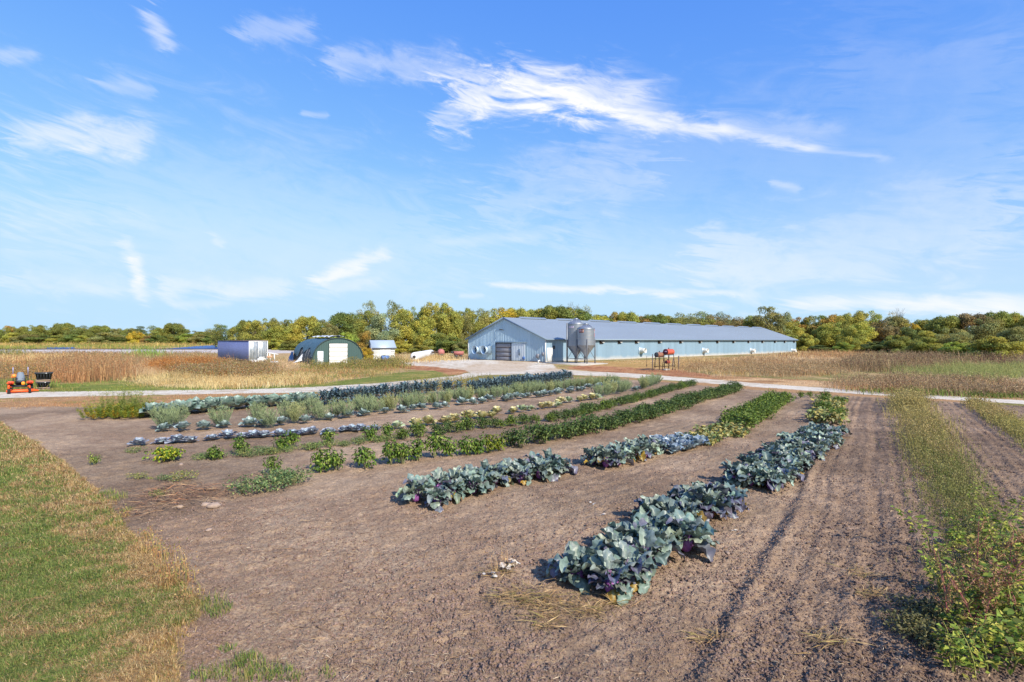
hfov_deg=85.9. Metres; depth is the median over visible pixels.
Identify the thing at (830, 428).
kohlrabi plant
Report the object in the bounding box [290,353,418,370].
tall grass
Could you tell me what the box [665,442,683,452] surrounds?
cabbage plant
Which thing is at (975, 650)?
leafy weed
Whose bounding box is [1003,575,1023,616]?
leafy weed
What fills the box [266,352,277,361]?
trestle
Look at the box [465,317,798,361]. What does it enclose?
barn
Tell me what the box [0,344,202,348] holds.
pond edge reeds
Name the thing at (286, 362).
bare yard grass
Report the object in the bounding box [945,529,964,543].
leafy weed
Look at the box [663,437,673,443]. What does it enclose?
cabbage plant
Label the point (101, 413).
fennel plant
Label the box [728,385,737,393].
tomato plant
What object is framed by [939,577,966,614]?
leafy weed
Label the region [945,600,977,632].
leafy weed
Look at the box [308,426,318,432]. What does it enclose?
cabbage plant
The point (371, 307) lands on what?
broadleaf tree
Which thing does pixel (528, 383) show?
feathery plant
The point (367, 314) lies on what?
broadleaf tree
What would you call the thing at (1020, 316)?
broadleaf tree
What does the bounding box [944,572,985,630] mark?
red stemmed weed
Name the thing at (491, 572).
withered leaves
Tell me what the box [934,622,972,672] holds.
leafy weed
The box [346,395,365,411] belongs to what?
feathery plant
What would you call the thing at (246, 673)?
edge green grass
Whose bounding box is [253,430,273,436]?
cabbage plant
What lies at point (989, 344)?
shrub
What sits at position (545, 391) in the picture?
cabbage plant
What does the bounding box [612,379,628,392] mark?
feathery plant
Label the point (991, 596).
red stemmed weed
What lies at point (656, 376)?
feathery plant
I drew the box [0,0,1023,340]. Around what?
sky
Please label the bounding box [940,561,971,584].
leafy weed
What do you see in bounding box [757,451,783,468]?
kohlrabi plant
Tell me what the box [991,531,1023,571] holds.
red stemmed weed
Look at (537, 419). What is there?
tomato plant
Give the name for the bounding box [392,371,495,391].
verge weeds
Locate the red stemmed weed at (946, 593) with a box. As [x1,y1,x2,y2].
[927,550,963,626]
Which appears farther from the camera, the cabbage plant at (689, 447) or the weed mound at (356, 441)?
the weed mound at (356, 441)
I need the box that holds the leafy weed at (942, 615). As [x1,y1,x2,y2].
[938,600,968,639]
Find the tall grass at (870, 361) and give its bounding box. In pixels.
[824,348,962,372]
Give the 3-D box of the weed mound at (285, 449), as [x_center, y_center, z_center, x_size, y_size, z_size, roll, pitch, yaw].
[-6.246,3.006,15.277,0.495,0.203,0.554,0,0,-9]
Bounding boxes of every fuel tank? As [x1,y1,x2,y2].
[654,351,664,370]
[662,348,674,369]
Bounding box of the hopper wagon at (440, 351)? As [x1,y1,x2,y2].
[431,349,444,356]
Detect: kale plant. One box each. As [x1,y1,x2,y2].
[317,389,328,403]
[321,391,333,405]
[327,387,342,404]
[333,388,348,401]
[342,385,354,401]
[350,386,362,399]
[358,385,371,399]
[361,387,374,397]
[371,386,380,397]
[377,383,389,396]
[383,383,393,396]
[390,384,402,395]
[395,381,410,396]
[401,381,414,396]
[409,380,422,392]
[410,383,416,394]
[422,379,433,392]
[422,381,431,392]
[430,381,440,391]
[442,381,451,391]
[445,380,454,390]
[453,381,463,388]
[466,380,473,387]
[471,380,479,391]
[476,378,487,388]
[482,378,490,390]
[509,374,517,385]
[517,375,526,384]
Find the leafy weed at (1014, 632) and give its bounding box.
[1004,617,1023,652]
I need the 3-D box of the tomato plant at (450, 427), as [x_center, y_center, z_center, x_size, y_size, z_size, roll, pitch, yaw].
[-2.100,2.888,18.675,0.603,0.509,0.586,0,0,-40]
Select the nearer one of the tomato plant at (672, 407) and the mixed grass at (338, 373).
the tomato plant at (672, 407)
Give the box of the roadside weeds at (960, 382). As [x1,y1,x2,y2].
[819,369,1023,398]
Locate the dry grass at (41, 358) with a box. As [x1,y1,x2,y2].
[0,350,233,367]
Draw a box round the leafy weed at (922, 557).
[920,555,948,586]
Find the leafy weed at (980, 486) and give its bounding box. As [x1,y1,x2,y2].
[967,481,983,502]
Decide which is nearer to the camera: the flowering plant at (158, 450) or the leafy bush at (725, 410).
the flowering plant at (158, 450)
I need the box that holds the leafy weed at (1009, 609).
[1003,605,1023,659]
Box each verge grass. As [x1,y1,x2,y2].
[0,376,68,389]
[0,390,422,408]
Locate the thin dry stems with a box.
[484,543,511,571]
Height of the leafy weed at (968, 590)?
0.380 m
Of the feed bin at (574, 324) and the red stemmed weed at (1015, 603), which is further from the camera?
the feed bin at (574, 324)
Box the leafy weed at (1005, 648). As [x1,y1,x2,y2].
[994,636,1023,674]
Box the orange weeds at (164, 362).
[134,353,240,372]
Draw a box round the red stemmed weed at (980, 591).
[961,562,1002,633]
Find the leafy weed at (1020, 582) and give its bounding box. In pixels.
[1011,567,1023,587]
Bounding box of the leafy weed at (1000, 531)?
[986,512,1021,554]
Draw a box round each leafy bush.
[715,413,737,422]
[720,406,741,421]
[725,412,744,423]
[727,405,746,410]
[728,405,746,413]
[736,411,759,428]
[738,410,760,425]
[744,407,765,420]
[748,405,767,416]
[748,409,763,422]
[752,402,770,416]
[755,405,776,419]
[759,398,778,412]
[759,400,779,412]
[763,392,777,398]
[766,395,783,408]
[771,391,791,402]
[772,396,785,406]
[782,391,795,402]
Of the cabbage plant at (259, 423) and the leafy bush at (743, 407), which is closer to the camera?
the cabbage plant at (259, 423)
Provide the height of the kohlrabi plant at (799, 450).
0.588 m
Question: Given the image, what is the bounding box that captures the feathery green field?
[883,357,1023,383]
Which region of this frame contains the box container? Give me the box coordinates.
[217,340,267,360]
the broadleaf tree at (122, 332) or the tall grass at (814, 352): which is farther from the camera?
the broadleaf tree at (122, 332)
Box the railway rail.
[2,349,194,349]
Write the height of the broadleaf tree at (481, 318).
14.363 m
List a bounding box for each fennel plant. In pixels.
[76,387,117,418]
[93,385,134,417]
[105,383,155,417]
[121,387,164,416]
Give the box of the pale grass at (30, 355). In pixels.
[1,352,90,361]
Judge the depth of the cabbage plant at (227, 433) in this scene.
17.28 m
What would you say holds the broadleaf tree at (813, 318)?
on the ground at (622, 366)
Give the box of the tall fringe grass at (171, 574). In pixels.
[106,495,202,601]
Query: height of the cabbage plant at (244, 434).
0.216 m
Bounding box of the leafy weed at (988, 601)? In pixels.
[971,590,999,618]
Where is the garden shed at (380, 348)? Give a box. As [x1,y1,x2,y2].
[368,340,396,358]
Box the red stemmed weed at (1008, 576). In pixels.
[963,568,1023,622]
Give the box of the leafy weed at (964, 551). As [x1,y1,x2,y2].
[957,533,990,562]
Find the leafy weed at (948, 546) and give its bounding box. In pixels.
[933,536,963,558]
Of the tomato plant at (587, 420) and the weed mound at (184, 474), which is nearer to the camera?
the weed mound at (184, 474)
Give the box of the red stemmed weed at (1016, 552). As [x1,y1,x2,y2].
[1001,523,1023,574]
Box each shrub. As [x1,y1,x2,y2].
[1,332,18,343]
[8,334,48,343]
[22,335,53,343]
[41,335,63,343]
[57,334,84,343]
[73,335,89,343]
[86,332,125,343]
[99,336,136,343]
[125,331,145,343]
[139,336,156,342]
[145,335,166,343]
[161,334,178,343]
[176,333,196,343]
[186,334,213,343]
[199,334,222,343]
[265,338,282,349]
[278,340,301,350]
[331,332,358,343]
[361,347,373,359]
[395,340,411,353]
[407,345,432,352]
[422,333,448,350]
[435,336,465,352]
[452,340,467,353]
[786,334,801,349]
[795,333,819,350]
[807,345,831,351]
[831,342,854,351]
[855,341,890,352]
[876,334,911,352]
[904,336,943,354]
[937,342,969,357]
[963,336,1023,358]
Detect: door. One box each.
[250,342,257,359]
[259,342,266,357]
[317,351,322,360]
[329,343,347,362]
[379,349,390,357]
[495,343,510,359]
[511,343,524,360]
[547,348,552,361]
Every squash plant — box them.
[679,432,702,435]
[688,430,706,434]
[693,424,713,432]
[698,432,721,445]
[701,432,722,440]
[709,421,731,428]
[711,425,732,434]
[712,427,733,438]
[721,422,742,429]
[726,425,751,437]
[804,413,830,423]
[806,408,828,422]
[807,406,828,413]
[809,398,832,407]
[813,393,829,400]
[813,399,832,408]
[814,389,831,396]
[820,411,850,424]
[827,408,846,420]
[828,398,844,404]
[829,402,848,411]
[830,406,848,416]
[833,395,848,403]
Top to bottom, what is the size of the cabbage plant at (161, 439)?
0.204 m
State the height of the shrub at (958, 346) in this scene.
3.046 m
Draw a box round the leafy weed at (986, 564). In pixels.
[979,556,1016,608]
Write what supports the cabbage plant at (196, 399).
on the garden soil
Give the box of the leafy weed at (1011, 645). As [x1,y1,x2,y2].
[986,613,1023,665]
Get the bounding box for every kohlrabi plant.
[395,473,436,501]
[420,467,449,489]
[422,486,452,512]
[440,478,469,503]
[443,465,462,480]
[458,470,492,493]
[460,464,477,486]
[467,465,501,489]
[475,459,494,470]
[487,461,513,486]
[497,457,520,480]
[505,462,534,485]
[514,458,533,466]
[523,451,544,464]
[526,456,552,481]
[533,447,557,459]
[541,456,567,481]
[546,541,597,594]
[549,454,577,475]
[560,539,603,585]
[580,446,602,464]
[582,549,641,605]
[589,448,621,467]
[592,526,632,549]
[599,444,611,463]
[603,540,657,594]
[605,518,650,547]
[608,446,633,465]
[609,442,625,447]
[613,444,640,461]
[614,440,632,458]
[620,437,636,444]
[622,440,651,461]
[623,527,668,577]
[631,494,665,522]
[631,512,675,550]
[631,527,684,563]
[636,438,660,456]
[637,434,658,441]
[647,498,697,518]
[648,505,673,521]
[649,437,667,454]
[654,510,705,540]
[657,494,681,512]
[661,484,692,500]
[662,509,719,562]
[667,483,716,515]
[676,498,711,521]
[680,487,727,522]
[691,480,714,487]
[693,487,733,517]
[696,481,733,503]
[708,481,746,518]
[716,482,749,511]
[720,459,748,487]
[732,464,767,487]
[736,453,762,463]
[740,460,763,468]
[747,451,763,458]
[747,461,771,485]
[749,460,776,470]
[754,467,788,491]
[755,444,774,453]
[756,441,782,449]
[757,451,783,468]
[769,449,792,461]
[770,466,794,485]
[773,444,796,455]
[773,460,805,474]
[775,433,802,441]
[775,445,797,452]
[775,462,804,482]
[779,436,793,443]
[780,431,801,439]
[781,455,804,473]
[784,439,808,451]
[790,438,809,449]
[792,451,814,470]
[793,447,815,460]
[793,454,812,468]
[794,425,808,433]
[795,432,811,438]
[803,429,820,436]
[805,445,826,460]
[806,442,824,456]
[807,421,823,426]
[807,435,830,452]
[812,436,834,448]
[816,426,839,436]
[819,430,842,449]
[824,430,844,446]
[826,424,844,438]
[832,425,851,435]
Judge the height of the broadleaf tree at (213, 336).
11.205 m
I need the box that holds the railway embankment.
[0,349,293,352]
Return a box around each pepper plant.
[87,452,102,464]
[206,445,223,459]
[230,433,251,453]
[262,455,282,473]
[271,430,289,450]
[284,430,300,448]
[309,447,334,472]
[320,429,337,444]
[323,445,346,469]
[351,445,377,468]
[360,422,379,440]
[377,422,394,439]
[380,439,400,464]
[390,443,411,463]
[404,436,428,460]
[424,431,450,456]
[440,433,460,456]
[457,432,478,455]
[469,431,486,454]
[479,434,498,452]
[488,431,507,450]
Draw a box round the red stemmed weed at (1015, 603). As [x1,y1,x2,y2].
[988,558,1023,638]
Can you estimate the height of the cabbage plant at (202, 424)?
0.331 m
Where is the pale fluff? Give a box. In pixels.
[974,374,1023,385]
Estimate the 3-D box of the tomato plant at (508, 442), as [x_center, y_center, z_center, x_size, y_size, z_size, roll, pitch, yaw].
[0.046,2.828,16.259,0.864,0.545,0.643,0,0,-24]
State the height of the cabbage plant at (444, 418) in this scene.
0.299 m
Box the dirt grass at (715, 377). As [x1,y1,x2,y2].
[599,367,831,385]
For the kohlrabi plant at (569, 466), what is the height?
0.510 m
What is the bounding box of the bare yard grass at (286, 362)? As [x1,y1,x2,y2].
[262,355,314,368]
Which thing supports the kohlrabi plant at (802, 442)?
on the garden soil
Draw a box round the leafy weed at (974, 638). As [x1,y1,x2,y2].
[951,612,997,665]
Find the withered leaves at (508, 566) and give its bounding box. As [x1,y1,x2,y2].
[500,558,519,569]
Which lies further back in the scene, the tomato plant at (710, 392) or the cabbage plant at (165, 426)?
the tomato plant at (710, 392)
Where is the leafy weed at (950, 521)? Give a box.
[941,511,966,533]
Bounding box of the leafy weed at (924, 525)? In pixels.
[890,505,938,551]
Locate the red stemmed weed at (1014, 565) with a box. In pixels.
[994,553,1023,573]
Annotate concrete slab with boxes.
[540,362,607,365]
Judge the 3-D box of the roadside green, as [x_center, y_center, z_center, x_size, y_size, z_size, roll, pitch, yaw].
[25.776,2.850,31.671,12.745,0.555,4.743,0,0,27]
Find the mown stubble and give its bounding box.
[244,371,446,389]
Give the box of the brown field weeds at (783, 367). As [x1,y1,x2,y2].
[662,356,867,379]
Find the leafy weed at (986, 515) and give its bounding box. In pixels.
[975,504,999,535]
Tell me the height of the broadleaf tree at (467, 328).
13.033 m
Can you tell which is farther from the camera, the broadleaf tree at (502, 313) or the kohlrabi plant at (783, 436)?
the broadleaf tree at (502, 313)
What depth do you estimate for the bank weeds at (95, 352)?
105.03 m
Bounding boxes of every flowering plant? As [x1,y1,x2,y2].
[142,445,182,461]
[158,449,185,460]
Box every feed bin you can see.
[566,318,583,362]
[576,323,595,363]
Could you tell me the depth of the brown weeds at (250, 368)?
48.59 m
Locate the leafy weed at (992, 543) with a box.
[973,535,1005,558]
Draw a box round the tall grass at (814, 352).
[768,348,872,358]
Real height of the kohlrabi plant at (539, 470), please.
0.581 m
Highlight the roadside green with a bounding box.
[845,385,1023,399]
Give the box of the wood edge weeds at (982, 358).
[866,349,1023,365]
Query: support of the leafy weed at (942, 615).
on the garden soil
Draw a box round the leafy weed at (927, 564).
[918,550,951,591]
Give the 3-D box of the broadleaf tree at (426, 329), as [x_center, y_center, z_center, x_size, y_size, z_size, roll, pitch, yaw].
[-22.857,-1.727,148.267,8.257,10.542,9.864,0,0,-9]
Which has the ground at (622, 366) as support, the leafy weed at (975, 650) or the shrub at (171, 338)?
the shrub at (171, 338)
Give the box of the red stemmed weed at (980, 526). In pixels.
[962,516,993,576]
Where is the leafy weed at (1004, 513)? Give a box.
[991,496,1023,535]
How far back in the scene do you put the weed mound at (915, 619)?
5.83 m
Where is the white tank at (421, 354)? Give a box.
[410,350,432,359]
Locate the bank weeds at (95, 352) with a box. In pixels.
[6,349,217,356]
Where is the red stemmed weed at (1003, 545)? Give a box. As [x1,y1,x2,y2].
[981,536,1016,572]
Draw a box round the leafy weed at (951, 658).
[931,627,975,679]
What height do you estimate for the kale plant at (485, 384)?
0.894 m
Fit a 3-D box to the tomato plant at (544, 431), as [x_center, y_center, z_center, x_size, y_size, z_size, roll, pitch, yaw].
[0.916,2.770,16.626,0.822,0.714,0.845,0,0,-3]
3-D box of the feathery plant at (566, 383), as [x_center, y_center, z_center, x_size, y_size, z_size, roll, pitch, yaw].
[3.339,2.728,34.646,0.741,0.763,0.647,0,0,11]
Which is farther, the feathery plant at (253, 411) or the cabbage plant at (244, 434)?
the feathery plant at (253, 411)
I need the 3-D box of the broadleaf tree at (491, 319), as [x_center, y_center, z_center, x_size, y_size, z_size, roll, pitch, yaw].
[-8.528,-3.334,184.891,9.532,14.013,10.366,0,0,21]
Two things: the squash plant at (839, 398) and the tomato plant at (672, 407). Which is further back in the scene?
the squash plant at (839, 398)
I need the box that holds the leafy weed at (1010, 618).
[1000,607,1021,634]
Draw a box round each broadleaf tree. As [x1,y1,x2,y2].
[0,328,10,341]
[1,325,14,342]
[4,326,24,335]
[19,325,46,335]
[28,325,53,336]
[50,325,69,335]
[52,323,74,331]
[63,327,86,335]
[82,327,101,337]
[88,325,110,333]
[107,328,124,336]
[118,328,135,335]
[124,328,139,336]
[136,326,147,334]
[143,325,161,335]
[148,327,163,335]
[160,322,185,336]
[203,324,226,346]
[212,325,235,339]
[226,326,237,339]
[235,319,250,339]
[240,320,266,339]
[254,318,278,339]
[260,325,292,346]
[278,319,292,330]
[286,323,306,341]
[290,316,321,341]
[306,319,336,339]
[320,323,338,337]
[326,312,356,337]
[351,318,367,338]
[353,310,385,343]
[355,300,378,325]
[356,330,371,350]
[364,313,400,344]
[385,300,403,330]
[389,308,417,348]
[405,306,427,347]
[412,315,438,345]
[415,301,451,333]
[433,302,464,340]
[448,311,473,340]
[459,307,485,336]
[467,308,490,331]
[476,311,495,328]
[490,307,516,321]
[507,306,529,317]
[527,308,549,318]
[538,305,574,318]
[554,306,580,318]
[568,302,591,312]
[574,308,591,320]
[587,314,609,319]
[599,315,613,321]
[609,311,626,321]
[616,310,642,322]
[639,316,651,322]
[640,313,668,323]
[665,316,682,324]
[673,312,698,324]
[678,311,715,324]
[681,317,701,323]
[697,315,724,325]
[706,311,726,323]
[714,314,743,326]
[730,319,749,326]
[742,315,762,326]
[750,306,786,334]
[768,311,794,333]
[782,321,805,335]
[792,317,815,334]
[800,315,817,338]
[809,321,842,349]
[811,314,844,347]
[815,315,833,344]
[834,312,868,338]
[835,313,851,323]
[835,326,866,351]
[845,321,878,349]
[852,309,883,343]
[869,320,900,347]
[884,315,910,330]
[888,309,904,317]
[892,327,916,346]
[899,323,921,337]
[911,319,932,330]
[912,330,942,343]
[917,319,937,334]
[924,315,961,342]
[934,328,973,345]
[957,312,991,342]
[965,318,1007,341]
[985,310,1015,332]
[993,325,1023,342]
[1006,313,1023,332]
[1008,311,1023,322]
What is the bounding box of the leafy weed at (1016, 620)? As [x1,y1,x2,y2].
[961,609,1023,655]
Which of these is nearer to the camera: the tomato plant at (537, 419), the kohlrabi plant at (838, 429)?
the kohlrabi plant at (838, 429)
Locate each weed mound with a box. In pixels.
[124,472,147,478]
[125,446,146,452]
[148,487,166,497]
[156,474,171,480]
[166,470,199,481]
[189,453,211,459]
[222,473,260,495]
[232,448,252,456]
[238,473,292,493]
[242,451,257,456]
[246,446,265,453]
[252,446,275,454]
[255,465,302,484]
[266,446,282,454]
[272,468,307,484]
[275,468,315,483]
[278,445,294,452]
[292,441,316,449]
[305,441,325,448]
[320,439,338,445]
[333,440,352,445]
[350,436,366,444]
[352,438,366,444]
[368,434,386,442]
[374,434,387,442]
[383,433,395,440]
[872,607,938,639]
[887,593,968,625]
[895,611,970,651]
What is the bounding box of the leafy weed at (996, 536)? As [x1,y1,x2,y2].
[994,535,1023,580]
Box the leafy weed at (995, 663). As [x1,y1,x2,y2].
[960,619,1002,670]
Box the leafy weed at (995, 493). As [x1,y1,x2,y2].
[984,485,1000,506]
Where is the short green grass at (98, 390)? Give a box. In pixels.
[38,379,279,391]
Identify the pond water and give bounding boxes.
[47,345,217,348]
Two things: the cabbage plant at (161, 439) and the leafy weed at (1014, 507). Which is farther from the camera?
the cabbage plant at (161, 439)
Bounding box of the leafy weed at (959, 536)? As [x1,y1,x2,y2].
[943,526,966,545]
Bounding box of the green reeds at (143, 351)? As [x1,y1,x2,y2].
[120,343,171,357]
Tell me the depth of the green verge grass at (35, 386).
37.02 m
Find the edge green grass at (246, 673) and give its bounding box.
[99,476,336,681]
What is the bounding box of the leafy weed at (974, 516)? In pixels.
[964,509,994,538]
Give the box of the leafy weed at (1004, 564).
[964,559,1005,603]
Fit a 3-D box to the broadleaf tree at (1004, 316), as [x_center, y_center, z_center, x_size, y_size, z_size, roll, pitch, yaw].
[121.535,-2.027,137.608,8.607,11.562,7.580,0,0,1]
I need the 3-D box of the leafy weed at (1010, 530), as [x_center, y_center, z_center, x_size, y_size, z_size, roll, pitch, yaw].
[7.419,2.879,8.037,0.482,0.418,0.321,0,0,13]
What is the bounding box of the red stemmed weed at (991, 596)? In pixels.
[971,568,1007,628]
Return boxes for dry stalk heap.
[96,475,244,519]
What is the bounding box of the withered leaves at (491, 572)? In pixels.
[480,571,496,576]
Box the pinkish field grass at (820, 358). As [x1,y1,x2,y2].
[715,351,866,364]
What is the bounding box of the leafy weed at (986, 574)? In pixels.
[982,569,1023,638]
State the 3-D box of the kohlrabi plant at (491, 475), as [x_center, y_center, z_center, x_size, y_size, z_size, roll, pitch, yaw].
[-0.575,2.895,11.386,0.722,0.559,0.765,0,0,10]
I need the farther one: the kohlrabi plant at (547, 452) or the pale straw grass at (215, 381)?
the pale straw grass at (215, 381)
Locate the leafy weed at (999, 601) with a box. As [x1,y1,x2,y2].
[996,586,1023,607]
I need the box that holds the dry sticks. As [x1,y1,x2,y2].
[241,510,854,679]
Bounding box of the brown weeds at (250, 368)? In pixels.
[160,356,291,378]
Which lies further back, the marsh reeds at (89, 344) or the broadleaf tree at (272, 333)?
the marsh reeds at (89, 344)
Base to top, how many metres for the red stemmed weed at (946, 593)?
0.836 m
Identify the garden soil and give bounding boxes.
[0,378,1023,681]
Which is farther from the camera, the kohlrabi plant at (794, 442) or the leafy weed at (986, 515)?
the kohlrabi plant at (794, 442)
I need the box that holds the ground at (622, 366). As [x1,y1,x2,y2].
[0,344,1023,671]
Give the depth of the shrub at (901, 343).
124.06 m
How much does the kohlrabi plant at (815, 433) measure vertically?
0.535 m
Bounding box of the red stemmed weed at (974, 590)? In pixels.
[955,569,989,621]
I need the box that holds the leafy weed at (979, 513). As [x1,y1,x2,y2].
[973,508,985,518]
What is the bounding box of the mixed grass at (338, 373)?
[245,365,408,384]
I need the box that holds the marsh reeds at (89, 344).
[0,341,213,346]
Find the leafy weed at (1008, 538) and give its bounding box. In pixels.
[993,517,1023,553]
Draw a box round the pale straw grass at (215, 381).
[117,368,333,389]
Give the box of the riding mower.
[6,367,38,393]
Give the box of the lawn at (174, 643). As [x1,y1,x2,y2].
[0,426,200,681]
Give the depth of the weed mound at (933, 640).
5.57 m
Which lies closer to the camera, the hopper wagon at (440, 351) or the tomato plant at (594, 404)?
the tomato plant at (594, 404)
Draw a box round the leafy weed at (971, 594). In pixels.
[945,585,986,617]
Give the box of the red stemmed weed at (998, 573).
[958,559,1005,623]
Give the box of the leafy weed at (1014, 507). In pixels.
[1002,496,1023,519]
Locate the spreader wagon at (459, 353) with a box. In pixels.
[449,351,463,357]
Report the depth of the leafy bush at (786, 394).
27.23 m
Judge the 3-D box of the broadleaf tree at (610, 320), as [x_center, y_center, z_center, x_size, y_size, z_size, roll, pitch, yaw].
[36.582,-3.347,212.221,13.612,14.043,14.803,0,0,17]
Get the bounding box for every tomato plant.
[393,427,405,438]
[395,427,410,439]
[408,424,425,435]
[410,419,427,436]
[429,421,441,433]
[431,423,448,434]
[441,419,455,432]
[451,420,465,432]
[457,416,473,428]
[461,416,477,429]
[473,415,489,427]
[478,417,491,427]
[489,417,500,427]
[496,419,506,427]
[500,428,527,444]
[506,413,521,426]
[507,427,536,447]
[517,422,547,441]
[519,413,530,422]
[529,422,554,443]
[532,413,541,422]
[544,412,556,420]
[547,421,565,440]
[549,409,565,420]
[555,418,571,432]
[561,422,580,438]
[562,409,572,417]
[569,417,590,435]
[570,407,580,416]
[575,412,601,430]
[576,402,590,409]
[576,414,601,433]
[577,408,586,414]
[581,402,598,411]
[583,404,594,413]
[591,418,604,432]
[594,415,610,427]
[595,404,605,411]
[599,397,614,409]
[600,412,613,425]
[601,417,618,429]
[607,415,626,428]
[612,409,625,423]
[614,396,629,404]
[616,409,633,426]
[620,410,638,422]
[627,405,645,419]
[630,409,649,422]
[636,406,651,419]
[637,403,654,417]
[645,405,662,418]
[649,402,670,415]
[654,398,667,406]
[661,400,678,413]
[674,397,690,409]
[681,395,695,400]
[684,399,696,408]
[691,392,705,403]
[697,390,711,401]
[704,387,715,399]
[711,389,722,398]
[716,388,726,397]
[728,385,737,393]
[731,382,742,390]
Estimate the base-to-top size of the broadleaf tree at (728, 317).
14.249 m
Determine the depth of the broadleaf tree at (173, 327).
453.53 m
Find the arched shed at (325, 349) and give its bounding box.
[288,335,363,363]
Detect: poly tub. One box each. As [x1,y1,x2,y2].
[34,372,52,379]
[35,381,49,387]
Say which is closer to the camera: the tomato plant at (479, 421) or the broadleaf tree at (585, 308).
the tomato plant at (479, 421)
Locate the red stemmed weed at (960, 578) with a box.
[939,567,977,614]
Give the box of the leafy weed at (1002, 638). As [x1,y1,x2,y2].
[980,624,1007,654]
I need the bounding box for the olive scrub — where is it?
[0,346,37,354]
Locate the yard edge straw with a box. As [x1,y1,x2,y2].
[389,352,475,363]
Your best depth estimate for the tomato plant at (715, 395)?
29.42 m
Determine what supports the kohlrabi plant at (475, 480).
on the garden soil
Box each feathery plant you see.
[149,403,178,425]
[164,403,188,424]
[208,401,234,426]
[246,401,267,419]
[256,406,280,427]
[275,396,300,418]
[286,400,307,421]
[299,393,321,415]
[310,401,327,420]
[325,396,342,416]
[335,398,355,417]
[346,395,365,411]
[354,394,377,414]
[369,396,385,411]
[380,394,392,407]
[383,393,397,409]
[396,390,412,406]
[403,394,417,407]
[408,390,424,403]
[415,391,429,402]
[425,391,435,402]
[429,391,440,403]
[436,387,452,401]
[442,390,452,402]
[450,387,460,399]
[455,386,469,398]
[465,384,474,400]
[474,388,485,398]
[477,387,488,396]
[490,385,502,397]
[496,383,509,395]
[502,385,512,394]
[509,381,521,392]
[511,382,524,393]
[519,380,531,393]
[524,379,533,389]
[527,380,539,392]
[537,381,546,390]
[546,380,554,390]
[554,380,562,387]
[560,379,568,388]
[568,378,576,386]
[577,376,585,386]
[586,375,593,383]
[591,383,603,394]
[597,381,612,396]
[604,373,611,381]
[607,379,617,393]
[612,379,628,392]
[618,379,630,390]
[639,376,648,388]
[647,373,657,384]
[654,373,663,383]
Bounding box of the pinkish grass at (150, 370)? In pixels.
[116,361,178,377]
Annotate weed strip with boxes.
[871,382,1023,613]
[960,394,1023,454]
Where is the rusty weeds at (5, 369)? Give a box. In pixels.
[0,359,60,379]
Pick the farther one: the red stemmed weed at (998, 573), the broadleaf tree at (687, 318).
the broadleaf tree at (687, 318)
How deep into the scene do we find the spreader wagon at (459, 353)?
87.58 m
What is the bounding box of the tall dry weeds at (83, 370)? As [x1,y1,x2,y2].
[25,347,147,383]
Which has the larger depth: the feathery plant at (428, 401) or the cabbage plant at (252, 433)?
the feathery plant at (428, 401)
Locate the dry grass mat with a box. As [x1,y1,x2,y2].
[470,562,903,653]
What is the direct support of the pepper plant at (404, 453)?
on the garden soil
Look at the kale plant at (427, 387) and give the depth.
31.77 m
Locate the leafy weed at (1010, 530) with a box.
[1001,522,1022,538]
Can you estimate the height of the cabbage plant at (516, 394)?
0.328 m
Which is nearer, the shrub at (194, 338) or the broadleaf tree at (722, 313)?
the broadleaf tree at (722, 313)
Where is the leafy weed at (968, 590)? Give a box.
[958,564,985,598]
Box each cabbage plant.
[127,437,148,444]
[138,402,164,415]
[150,437,169,443]
[155,422,172,430]
[161,403,181,413]
[164,434,186,443]
[170,399,187,410]
[173,421,190,429]
[176,399,200,412]
[182,436,198,441]
[185,396,202,409]
[195,400,210,410]
[196,420,213,428]
[201,397,222,409]
[202,434,219,439]
[215,396,236,407]
[216,419,231,426]
[217,429,236,436]
[230,395,248,406]
[232,432,247,437]
[238,416,257,425]
[245,429,259,436]
[248,395,267,406]
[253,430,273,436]
[254,419,267,426]
[261,393,280,404]
[271,428,291,435]
[274,416,288,423]
[278,395,294,403]
[287,429,298,433]
[289,391,301,396]
[292,392,306,403]
[298,427,312,433]
[299,414,313,421]
[304,392,320,402]
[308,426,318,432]
[319,427,337,433]
[324,412,333,418]
[338,425,348,430]
[340,409,353,415]
[344,424,359,430]
[355,423,368,429]
[358,408,369,414]
[380,407,389,412]
[391,420,404,427]
[396,404,409,411]
[408,417,423,425]
[409,404,417,408]
[416,402,427,408]
[422,415,437,423]
[432,401,442,407]
[438,415,454,422]
[441,401,449,406]
[449,413,460,420]
[456,396,467,403]
[460,409,477,417]
[467,397,478,403]
[475,410,488,417]
[478,396,486,401]
[484,394,495,399]
[487,411,495,416]
[490,405,501,413]
[499,394,511,399]
[506,406,517,412]
[512,392,522,397]
[517,404,529,410]
[532,391,542,395]
[537,402,547,407]
[540,389,548,394]
[545,401,555,406]
[553,389,561,393]
[554,396,566,402]
[566,396,573,401]
[588,393,595,398]
[649,434,664,439]
[659,439,669,449]
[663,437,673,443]
[665,434,677,442]
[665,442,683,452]
[674,432,684,436]
[676,439,690,449]
[678,434,690,439]
[684,439,695,449]
[687,435,705,446]
[697,434,709,444]
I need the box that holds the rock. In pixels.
[206,502,220,508]
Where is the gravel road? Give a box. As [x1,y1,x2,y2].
[0,359,1023,403]
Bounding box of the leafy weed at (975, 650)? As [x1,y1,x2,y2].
[950,623,991,679]
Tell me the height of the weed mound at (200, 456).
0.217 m
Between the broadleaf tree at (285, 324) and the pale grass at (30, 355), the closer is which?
the pale grass at (30, 355)

